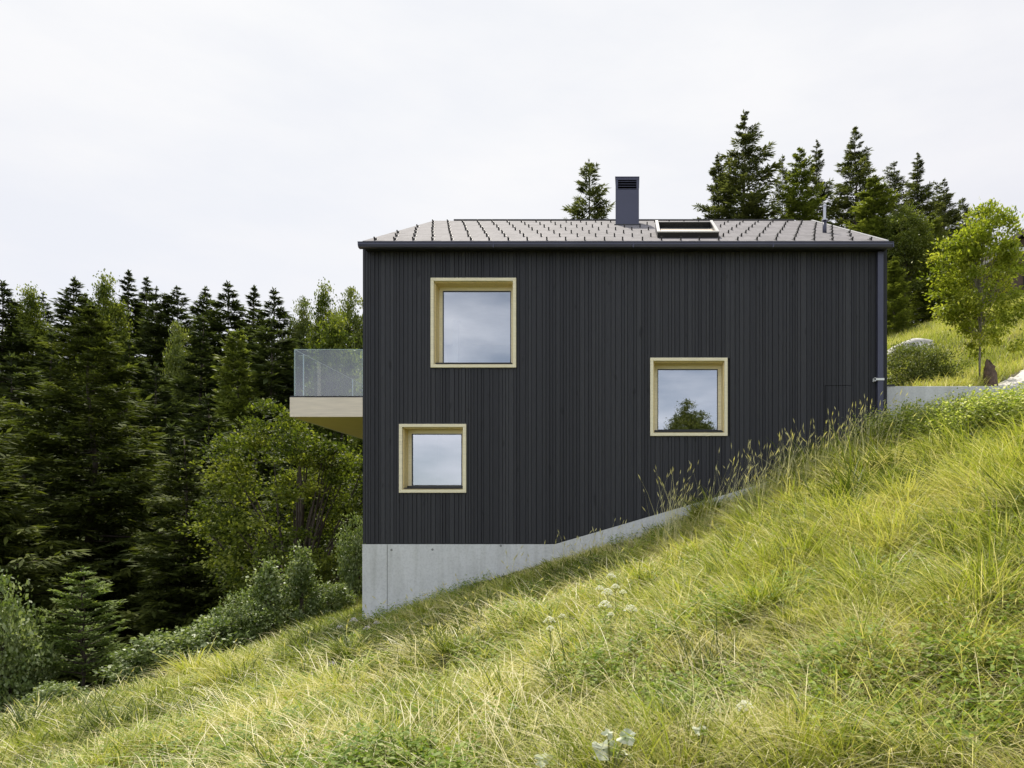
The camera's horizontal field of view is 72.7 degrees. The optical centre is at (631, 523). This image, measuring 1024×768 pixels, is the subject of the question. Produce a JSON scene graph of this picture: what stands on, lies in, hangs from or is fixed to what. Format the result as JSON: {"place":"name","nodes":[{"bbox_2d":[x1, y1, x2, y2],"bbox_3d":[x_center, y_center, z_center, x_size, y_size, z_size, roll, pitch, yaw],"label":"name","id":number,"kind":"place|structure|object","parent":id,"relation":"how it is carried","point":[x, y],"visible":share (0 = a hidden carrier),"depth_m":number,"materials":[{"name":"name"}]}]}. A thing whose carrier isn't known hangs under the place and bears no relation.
{"place":"outdoors","nodes":[
{"label":"outdoors","id":0,"kind":"place"},
{"bbox_2d":[0,0,1023,410],"label":"sky","id":1,"kind":"structure","parent":0,"point":[190,145],"materials":[{"name":"white"}]},
{"bbox_2d":[0,295,1023,767],"bbox_3d":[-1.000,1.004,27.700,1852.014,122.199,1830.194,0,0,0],"label":"ground","id":2,"kind":"structure","parent":0,"point":[757,663],"depth_m":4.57,"materials":[{"name":"green plant"}]},
{"bbox_2d":[0,281,56,395],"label":"broadleaf tree","id":3,"kind":"object","parent":2,"relation":"on","point":[32,313],"visible":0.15,"depth_m":87.23,"materials":[{"name":"green plant"}]},
{"bbox_2d":[0,566,58,714],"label":"broadleaf shrub","id":4,"kind":"object","parent":2,"relation":"on","point":[26,639],"visible":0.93,"depth_m":14.14,"materials":[{"name":"green plant"}]},
{"bbox_2d":[0,280,68,451],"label":"spruce tree","id":5,"kind":"object","parent":2,"relation":"on","point":[12,332],"visible":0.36,"depth_m":81.84,"materials":[{"name":"green plant"}]},
{"bbox_2d":[3,607,67,712],"bbox_3d":[-12.978,3.280,14.749,1.194,3.045,1.263,0,0,-20],"label":"broadleaf shrub","id":6,"kind":"object","parent":2,"relation":"on","point":[46,672],"visible":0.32,"depth_m":14.76,"materials":[{"name":"green plant"}]},
{"bbox_2d":[25,291,57,360],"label":"spruce tree","id":7,"kind":"object","parent":2,"relation":"on","point":[48,313],"visible":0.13,"depth_m":96.00,"materials":[{"name":"green plant"}]},
{"bbox_2d":[1,331,87,510],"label":"spruce tree","id":8,"kind":"object","parent":2,"relation":"on","point":[50,365],"visible":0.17,"depth_m":59.73,"materials":[{"name":"green plant"}]},
{"bbox_2d":[0,516,96,692],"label":"spruce tree","id":9,"kind":"object","parent":2,"relation":"on","point":[28,541],"depth_m":28.33,"materials":[{"name":"green plant"}]},
{"bbox_2d":[0,351,101,559],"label":"spruce tree","id":10,"kind":"object","parent":2,"relation":"on","point":[29,378],"visible":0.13,"depth_m":44.88,"materials":[{"name":"green plant"}]},
{"bbox_2d":[0,404,107,682],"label":"spruce tree","id":11,"kind":"object","parent":2,"relation":"on","point":[31,467],"visible":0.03,"depth_m":33.65,"materials":[{"name":"green plant"}]},
{"bbox_2d":[0,396,111,716],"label":"spruce tree","id":12,"kind":"object","parent":2,"relation":"on","point":[15,535],"visible":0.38,"depth_m":23.41,"materials":[{"name":"green plant"}]},
{"bbox_2d":[16,679,97,706],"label":"shrub","id":13,"kind":"object","parent":2,"relation":"on","point":[44,688],"visible":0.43,"depth_m":13.37,"materials":[{"name":"green plant"}]},
{"bbox_2d":[16,276,102,454],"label":"spruce tree","id":14,"kind":"object","parent":2,"relation":"on","point":[67,304],"visible":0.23,"depth_m":82.92,"materials":[{"name":"green plant"}]},
{"bbox_2d":[34,475,103,636],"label":"spruce tree","id":15,"kind":"object","parent":2,"relation":"on","point":[60,493],"visible":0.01,"depth_m":35.59,"materials":[{"name":"green plant"}]},
{"bbox_2d":[33,566,133,688],"bbox_3d":[-12.498,2.369,15.491,1.785,2.828,1.945,0,0,40],"label":"young fir","id":16,"kind":"object","parent":2,"relation":"on","point":[75,640],"visible":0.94,"depth_m":15.47,"materials":[{"name":"green plant"}]},
{"bbox_2d":[68,268,138,405],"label":"broadleaf tree","id":17,"kind":"object","parent":2,"relation":"on","point":[112,314],"visible":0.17,"depth_m":77.55,"materials":[{"name":"green plant"}]},
{"bbox_2d":[61,401,155,581],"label":"spruce tree","id":18,"kind":"object","parent":2,"relation":"on","point":[132,440],"visible":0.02,"depth_m":44.05,"materials":[{"name":"green plant"}]},
{"bbox_2d":[0,301,217,693],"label":"spruce tree","id":19,"kind":"object","parent":2,"relation":"on","point":[89,523],"visible":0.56,"depth_m":28.29,"materials":[{"name":"green plant"}]},
{"bbox_2d":[75,269,157,443],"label":"spruce tree","id":20,"kind":"object","parent":2,"relation":"on","point":[133,302],"visible":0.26,"depth_m":89.75,"materials":[{"name":"green plant"}]},
{"bbox_2d":[60,339,180,467],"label":"spruce tree","id":21,"kind":"object","parent":2,"relation":"on","point":[137,375],"visible":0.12,"depth_m":61.81,"materials":[{"name":"green plant"}]},
{"bbox_2d":[73,486,173,689],"bbox_3d":[-24.766,8.152,34.008,10.490,21.356,13.247,0,0,26],"label":"spruce tree","id":22,"kind":"object","parent":2,"relation":"on","point":[107,595],"visible":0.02,"depth_m":33.13,"materials":[{"name":"green plant"}]},
{"bbox_2d":[89,655,167,687],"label":"shrub","id":23,"kind":"object","parent":2,"relation":"on","point":[111,672],"visible":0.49,"depth_m":14.39,"materials":[{"name":"green plant"}]},
{"bbox_2d":[130,276,158,431],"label":"spruce tree","id":24,"kind":"object","parent":2,"relation":"on","point":[146,288],"visible":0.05,"depth_m":95.43,"materials":[{"name":"green plant"}]},
{"bbox_2d":[80,421,217,657],"bbox_3d":[-23.840,6.582,35.781,11.233,23.947,15.537,0,0,39],"label":"spruce tree","id":25,"kind":"object","parent":2,"relation":"on","point":[169,428],"visible":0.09,"depth_m":35.82,"materials":[{"name":"green plant"}]},
{"bbox_2d":[100,361,206,560],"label":"spruce tree","id":26,"kind":"object","parent":2,"relation":"on","point":[165,395],"visible":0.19,"depth_m":51.72,"materials":[{"name":"green plant"}]},
{"bbox_2d":[128,285,182,443],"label":"tree","id":27,"kind":"object","parent":2,"relation":"on","point":[147,337],"visible":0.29,"depth_m":85.15,"materials":[{"name":"green plant"}]},
{"bbox_2d":[81,436,241,688],"bbox_3d":[-16.458,5.092,25.460,10.876,16.709,8.095,0,0,64],"label":"spruce tree","id":28,"kind":"object","parent":2,"relation":"on","point":[151,617],"visible":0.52,"depth_m":24.73,"materials":[{"name":"green plant"}]},
{"bbox_2d":[106,627,219,682],"bbox_3d":[-10.242,2.999,15.119,2.077,1.387,2.458,0,0,-2],"label":"shrub","id":29,"kind":"object","parent":2,"relation":"on","point":[147,644],"visible":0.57,"depth_m":14.58,"materials":[{"name":"green plant"}]},
{"bbox_2d":[134,285,195,431],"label":"spruce tree","id":30,"kind":"object","parent":2,"relation":"on","point":[177,311],"visible":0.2,"depth_m":86.61,"materials":[{"name":"green plant"}]},
{"bbox_2d":[0,611,329,717],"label":"edge plants","id":31,"kind":"object","parent":2,"relation":"on","point":[219,653],"visible":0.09,"depth_m":15.64,"materials":[{"name":"green plant"}]},
{"bbox_2d":[157,320,206,469],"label":"broadleaf tree","id":32,"kind":"object","parent":2,"relation":"on","point":[173,367],"visible":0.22,"depth_m":65.17,"materials":[{"name":"green plant"}]},
{"bbox_2d":[137,537,238,651],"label":"spruce tree","id":33,"kind":"object","parent":2,"relation":"on","point":[188,603],"visible":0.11,"depth_m":25.41,"materials":[{"name":"green plant"}]},
{"bbox_2d":[139,312,243,503],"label":"spruce tree","id":34,"kind":"object","parent":2,"relation":"on","point":[198,385],"visible":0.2,"depth_m":61.23,"materials":[{"name":"green plant"}]},
{"bbox_2d":[127,393,262,595],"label":"spruce tree","id":35,"kind":"object","parent":2,"relation":"on","point":[215,420],"visible":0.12,"depth_m":43.55,"materials":[{"name":"green plant"}]},
{"bbox_2d":[174,286,229,412],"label":"spruce tree","id":36,"kind":"object","parent":2,"relation":"on","point":[194,310],"visible":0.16,"depth_m":84.90,"materials":[{"name":"green plant"}]},
{"bbox_2d":[166,610,263,659],"bbox_3d":[-9.732,2.792,15.879,2.025,1.518,2.396,0,0,-1],"label":"shrub","id":37,"kind":"object","parent":2,"relation":"on","point":[207,626],"visible":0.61,"depth_m":15.68,"materials":[{"name":"green plant"}]},
{"bbox_2d":[178,280,263,465],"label":"spruce tree","id":38,"kind":"object","parent":2,"relation":"on","point":[235,307],"visible":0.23,"depth_m":83.06,"materials":[{"name":"green plant"}]},
{"bbox_2d":[167,475,293,629],"bbox_3d":[-18.383,7.446,31.894,12.179,19.634,9.644,0,0,13],"label":"spruce tree","id":39,"kind":"object","parent":2,"relation":"on","point":[258,498],"visible":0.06,"depth_m":31.96,"materials":[{"name":"green plant"}]},
{"bbox_2d":[201,328,270,546],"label":"column conifer","id":40,"kind":"object","parent":2,"relation":"on","point":[232,399],"depth_m":51.29,"materials":[{"name":"green plant"}]},
{"bbox_2d":[207,588,275,642],"bbox_3d":[-9.423,2.519,16.549,1.566,1.920,1.481,0,0,42],"label":"shrub","id":41,"kind":"object","parent":2,"relation":"on","point":[253,618],"visible":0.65,"depth_m":16.47,"materials":[{"name":"green plant"}]},
{"bbox_2d":[223,284,275,394],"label":"spruce tree","id":42,"kind":"object","parent":2,"relation":"on","point":[252,302],"visible":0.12,"depth_m":87.58,"materials":[{"name":"green plant"}]},
{"bbox_2d":[206,397,311,577],"bbox_3d":[-21.472,5.004,40.048,11.702,24.947,16.186,0,0,8],"label":"tree","id":43,"kind":"object","parent":2,"relation":"on","point":[268,468],"visible":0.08,"depth_m":39.91,"materials":[{"name":"green plant"}]},
{"bbox_2d":[201,316,327,557],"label":"spruce tree","id":44,"kind":"object","parent":2,"relation":"on","point":[278,366],"visible":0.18,"depth_m":55.56,"materials":[{"name":"green plant"}]},
{"bbox_2d":[236,552,294,636],"bbox_3d":[-9.250,2.042,17.309,1.318,2.637,1.493,0,0,-35],"label":"shrub","id":45,"kind":"object","parent":2,"relation":"on","point":[268,587],"visible":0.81,"depth_m":17.30,"materials":[{"name":"green plant"}]},
{"bbox_2d":[171,397,362,646],"bbox_3d":[-11.826,2.014,23.648,7.295,12.322,7.717,0,0,22],"label":"leafy tree","id":46,"kind":"object","parent":2,"relation":"on","point":[233,522],"visible":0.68,"depth_m":22.57,"materials":[{"name":"green plant"}]},
{"bbox_2d":[232,287,325,536],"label":"spruce tree","id":47,"kind":"object","parent":2,"relation":"on","point":[281,314],"visible":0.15,"depth_m":79.39,"materials":[{"name":"green plant"}]},
{"bbox_2d":[277,295,314,391],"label":"broadleaf tree","id":48,"kind":"object","parent":2,"relation":"on","point":[299,330],"visible":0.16,"depth_m":83.55,"materials":[{"name":"green plant"}]},
{"bbox_2d":[250,454,345,581],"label":"tree","id":49,"kind":"object","parent":2,"relation":"on","point":[284,506],"visible":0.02,"depth_m":35.76,"materials":[{"name":"green plant"}]},
{"bbox_2d":[274,539,325,627],"bbox_3d":[-8.889,1.774,18.172,1.452,2.709,1.282,0,0,-43],"label":"shrub","id":50,"kind":"object","parent":2,"relation":"on","point":[301,579],"visible":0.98,"depth_m":18.08,"materials":[{"name":"green plant"}]},
{"bbox_2d":[265,338,348,600],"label":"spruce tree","id":51,"kind":"object","parent":2,"relation":"on","point":[306,371],"visible":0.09,"depth_m":59.33,"materials":[{"name":"green plant"}]},
{"bbox_2d":[298,277,340,390],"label":"broadleaf tree","id":52,"kind":"object","parent":2,"relation":"on","point":[321,308],"visible":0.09,"depth_m":79.34,"materials":[{"name":"green plant"}]},
{"bbox_2d":[295,307,361,551],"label":"broadleaf tree","id":53,"kind":"object","parent":2,"relation":"on","point":[327,385],"visible":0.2,"depth_m":57.18,"materials":[{"name":"green plant"}]},
{"bbox_2d":[304,581,356,617],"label":"shrub","id":54,"kind":"object","parent":2,"relation":"on","point":[332,592],"visible":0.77,"depth_m":18.37,"materials":[{"name":"green plant"}]},
{"bbox_2d":[321,286,362,441],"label":"broadleaf tree","id":55,"kind":"object","parent":2,"relation":"on","point":[355,328],"visible":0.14,"depth_m":76.85,"materials":[{"name":"green plant"}]},
{"bbox_2d":[326,511,362,599],"bbox_3d":[-8.312,1.164,20.479,1.566,3.260,1.481,0,0,-29],"label":"shrub","id":56,"kind":"object","parent":2,"relation":"on","point":[350,573],"visible":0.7,"depth_m":20.27,"materials":[{"name":"green plant"}]},
{"bbox_2d":[333,478,362,598],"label":"spruce tree","id":57,"kind":"object","parent":2,"relation":"on","point":[353,533],"visible":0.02,"depth_m":33.40,"materials":[{"name":"green plant"}]},
{"bbox_2d":[343,322,362,528],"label":"broadleaf tree","id":58,"kind":"object","parent":2,"relation":"on","point":[356,442],"depth_m":48.75,"materials":[{"name":"green plant"}]},
{"bbox_2d":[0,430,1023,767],"bbox_3d":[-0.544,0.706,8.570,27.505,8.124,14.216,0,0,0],"label":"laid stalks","id":59,"kind":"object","parent":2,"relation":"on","point":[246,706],"visible":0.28,"depth_m":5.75,"materials":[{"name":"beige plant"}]},
{"bbox_2d":[1,390,1023,767],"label":"seeding grass","id":60,"kind":"structure","parent":2,"relation":"on","point":[815,446],"depth_m":12.70,"materials":[{"name":"plant"}]},
{"bbox_2d":[534,753,559,767],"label":"flower","id":61,"kind":"object","parent":2,"relation":"on","point":[544,761],"visible":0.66,"depth_m":3.73,"materials":[{"name":"white plant"}]},
{"bbox_2d":[543,616,555,643],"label":"white flower","id":62,"kind":"object","parent":2,"relation":"on","point":[549,617],"visible":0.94,"depth_m":7.22,"materials":[{"name":"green plant"}]},
{"bbox_2d":[546,625,554,650],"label":"white flower","id":63,"kind":"object","parent":2,"relation":"on","point":[550,631],"visible":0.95,"depth_m":6.65,"materials":[{"name":"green plant"}]},
{"bbox_2d":[559,613,565,642],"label":"white flower","id":64,"kind":"object","parent":2,"relation":"on","point":[562,622],"visible":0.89,"depth_m":7.07,"materials":[{"name":"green plant"}]},
{"bbox_2d":[562,159,615,218],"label":"spruce tree","id":65,"kind":"object","parent":2,"relation":"on","point":[576,209],"visible":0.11,"depth_m":39.35,"materials":[{"name":"green plant"}]},
{"bbox_2d":[290,176,893,618],"bbox_3d":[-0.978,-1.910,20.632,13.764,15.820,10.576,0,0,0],"label":"house","id":66,"kind":"structure","parent":2,"relation":"on","point":[530,386],"depth_m":15.71,"materials":[{"name":"wood"}]},
{"bbox_2d":[399,424,465,492],"bbox_3d":[-4.568,-1.487,15.887,1.541,1.580,0.445,0,0,0],"label":"window","id":67,"kind":"structure","parent":66,"relation":"in","point":[406,431],"depth_m":15.75,"materials":[{"name":"brown wood"}]},
{"bbox_2d":[431,278,516,367],"bbox_3d":[-3.631,-4.602,15.887,1.962,2.061,0.445,0,0,0],"label":"window","id":68,"kind":"structure","parent":66,"relation":"in","point":[439,286],"depth_m":15.75,"materials":[{"name":"brown wood"}]},
{"bbox_2d":[650,358,727,435],"bbox_3d":[1.320,-2.900,15.887,1.776,1.796,0.445,0,0,0],"label":"window","id":69,"kind":"structure","parent":66,"relation":"in","point":[719,364],"depth_m":15.75,"materials":[{"name":"brown wood"}]},
{"bbox_2d":[598,600,611,609],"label":"white flower","id":70,"kind":"object","parent":2,"relation":"on","point":[604,602],"visible":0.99,"depth_m":6.82,"materials":[{"name":"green plant"}]},
{"bbox_2d":[601,588,612,624],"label":"white flower","id":71,"kind":"object","parent":2,"relation":"on","point":[610,591],"visible":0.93,"depth_m":7.40,"materials":[{"name":"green plant"}]},
{"bbox_2d":[606,573,616,579],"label":"white flower","id":72,"kind":"object","parent":2,"relation":"on","point":[611,575],"visible":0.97,"depth_m":8.38,"materials":[{"name":"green plant"}]},
{"bbox_2d":[592,728,635,767],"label":"broad leaf plant","id":73,"kind":"object","parent":2,"relation":"on","point":[625,739],"visible":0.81,"depth_m":3.65,"materials":[{"name":"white plant"}]},
{"bbox_2d":[611,584,619,615],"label":"white flower","id":74,"kind":"object","parent":2,"relation":"on","point":[616,586],"visible":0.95,"depth_m":7.53,"materials":[{"name":"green plant"}]},
{"bbox_2d":[624,604,636,635],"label":"white flower","id":75,"kind":"object","parent":2,"relation":"on","point":[628,607],"visible":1,"depth_m":6.42,"materials":[{"name":"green plant"}]},
{"bbox_2d":[692,723,707,762],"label":"flower","id":76,"kind":"object","parent":2,"relation":"on","point":[695,729],"visible":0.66,"depth_m":3.75,"materials":[{"name":"white plant"}]},
{"bbox_2d":[692,153,741,218],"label":"spruce tree","id":77,"kind":"object","parent":2,"relation":"on","point":[718,168],"visible":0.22,"depth_m":49.51,"materials":[{"name":"green plant"}]},
{"bbox_2d":[735,700,753,732],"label":"white flower","id":78,"kind":"object","parent":2,"relation":"on","point":[742,702],"visible":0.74,"depth_m":3.80,"materials":[{"name":"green plant"}]},
{"bbox_2d":[702,110,790,218],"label":"spruce tree","id":79,"kind":"object","parent":2,"relation":"on","point":[753,206],"visible":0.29,"depth_m":47.14,"materials":[{"name":"green plant"}]},
{"bbox_2d":[769,154,789,218],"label":"spruce tree","id":80,"kind":"object","parent":2,"relation":"on","point":[778,189],"visible":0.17,"depth_m":55.71,"materials":[{"name":"green plant"}]},
{"bbox_2d":[778,147,827,221],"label":"larch tree","id":81,"kind":"object","parent":2,"relation":"on","point":[802,207],"visible":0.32,"depth_m":46.24,"materials":[{"name":"green plant"}]},
{"bbox_2d":[802,140,841,222],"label":"spruce tree","id":82,"kind":"object","parent":2,"relation":"on","point":[817,168],"visible":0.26,"depth_m":57.43,"materials":[{"name":"green plant"}]},
{"bbox_2d":[734,428,919,505],"bbox_3d":[4.337,-1.157,14.289,4.518,2.206,2.609,0,0,0],"label":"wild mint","id":83,"kind":"object","parent":2,"relation":"on","point":[793,477],"visible":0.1,"depth_m":13.91,"materials":[{"name":"green plant"}]},
{"bbox_2d":[821,126,915,307],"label":"spruce tree","id":84,"kind":"object","parent":2,"relation":"on","point":[859,177],"visible":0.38,"depth_m":43.67,"materials":[{"name":"green plant"}]},
{"bbox_2d":[843,174,929,328],"bbox_3d":[12.710,-13.817,35.871,4.888,9.145,4.969,0,0,-27],"label":"larch tree","id":85,"kind":"object","parent":2,"relation":"on","point":[871,202],"visible":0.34,"depth_m":35.55,"materials":[{"name":"green plant"}]},
{"bbox_2d":[881,161,912,328],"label":"spruce tree","id":86,"kind":"object","parent":2,"relation":"on","point":[895,179],"visible":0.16,"depth_m":55.60,"materials":[{"name":"green plant"}]},
{"bbox_2d":[887,256,915,338],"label":"larch tree","id":87,"kind":"object","parent":2,"relation":"on","point":[901,317],"visible":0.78,"depth_m":30.63,"materials":[{"name":"green plant"}]},
{"bbox_2d":[887,338,933,362],"bbox_3d":[9.695,-5.965,24.048,1.663,0.924,1.625,0,0,35],"label":"boulder","id":88,"kind":"object","parent":2,"relation":"on","point":[915,340],"visible":0.23,"depth_m":23.43,"materials":[{"name":"stone"}]},
{"bbox_2d":[878,201,943,329],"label":"broadleaf tree","id":89,"kind":"object","parent":2,"relation":"on","point":[917,239],"visible":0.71,"depth_m":34.45,"materials":[{"name":"green plant"}]},
{"bbox_2d":[896,152,950,326],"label":"spruce tree","id":90,"kind":"object","parent":2,"relation":"on","point":[923,195],"visible":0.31,"depth_m":45.45,"materials":[{"name":"green plant"}]},
{"bbox_2d":[907,213,952,325],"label":"larch tree","id":91,"kind":"object","parent":2,"relation":"on","point":[921,297],"visible":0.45,"depth_m":35.63,"materials":[{"name":"green plant"}]},
{"bbox_2d":[887,337,973,385],"bbox_3d":[7.784,-4.034,18.314,2.603,2.013,2.208,0,0,0],"label":"bush","id":92,"kind":"object","parent":2,"relation":"on","point":[931,356],"visible":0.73,"depth_m":17.95,"materials":[{"name":"green plant"}]},
{"bbox_2d":[838,381,1023,450],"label":"nettles","id":93,"kind":"object","parent":2,"relation":"on","point":[966,410],"visible":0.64,"depth_m":13.03,"materials":[{"name":"green plant"}]},
{"bbox_2d":[921,183,949,256],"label":"spruce tree","id":94,"kind":"object","parent":2,"relation":"on","point":[937,190],"visible":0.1,"depth_m":59.75,"materials":[{"name":"green plant"}]},
{"bbox_2d":[918,178,962,318],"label":"spruce tree","id":95,"kind":"object","parent":2,"relation":"on","point":[946,198],"visible":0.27,"depth_m":51.48,"materials":[{"name":"green plant"}]},
{"bbox_2d":[887,384,1022,420],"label":"retaining wall","id":96,"kind":"structure","parent":2,"relation":"on","point":[926,393],"depth_m":15.92,"materials":[{"name":"concrete"}]},
{"bbox_2d":[947,197,975,239],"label":"spruce tree","id":97,"kind":"object","parent":2,"relation":"on","point":[963,206],"visible":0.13,"depth_m":53.57,"materials":[{"name":"green plant"}]},
{"bbox_2d":[911,198,1023,378],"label":"young tree","id":98,"kind":"object","parent":2,"relation":"on","point":[970,251],"visible":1,"depth_m":16.84,"materials":[{"name":"green plant"}]},
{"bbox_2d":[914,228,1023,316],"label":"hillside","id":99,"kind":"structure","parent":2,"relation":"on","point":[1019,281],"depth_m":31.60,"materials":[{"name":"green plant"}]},
{"bbox_2d":[982,359,997,385],"bbox_3d":[8.919,-3.572,16.881,0.442,0.949,0.425,0,0,-13],"label":"rock","id":100,"kind":"object","parent":2,"relation":"on","point":[989,371],"visible":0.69,"depth_m":16.81,"materials":[{"name":"brown stone"}]},
{"bbox_2d":[998,370,1023,385],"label":"rock","id":101,"kind":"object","parent":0,"point":[1016,379],"depth_m":17.45,"materials":[{"name":"beige stone"}]}
]}

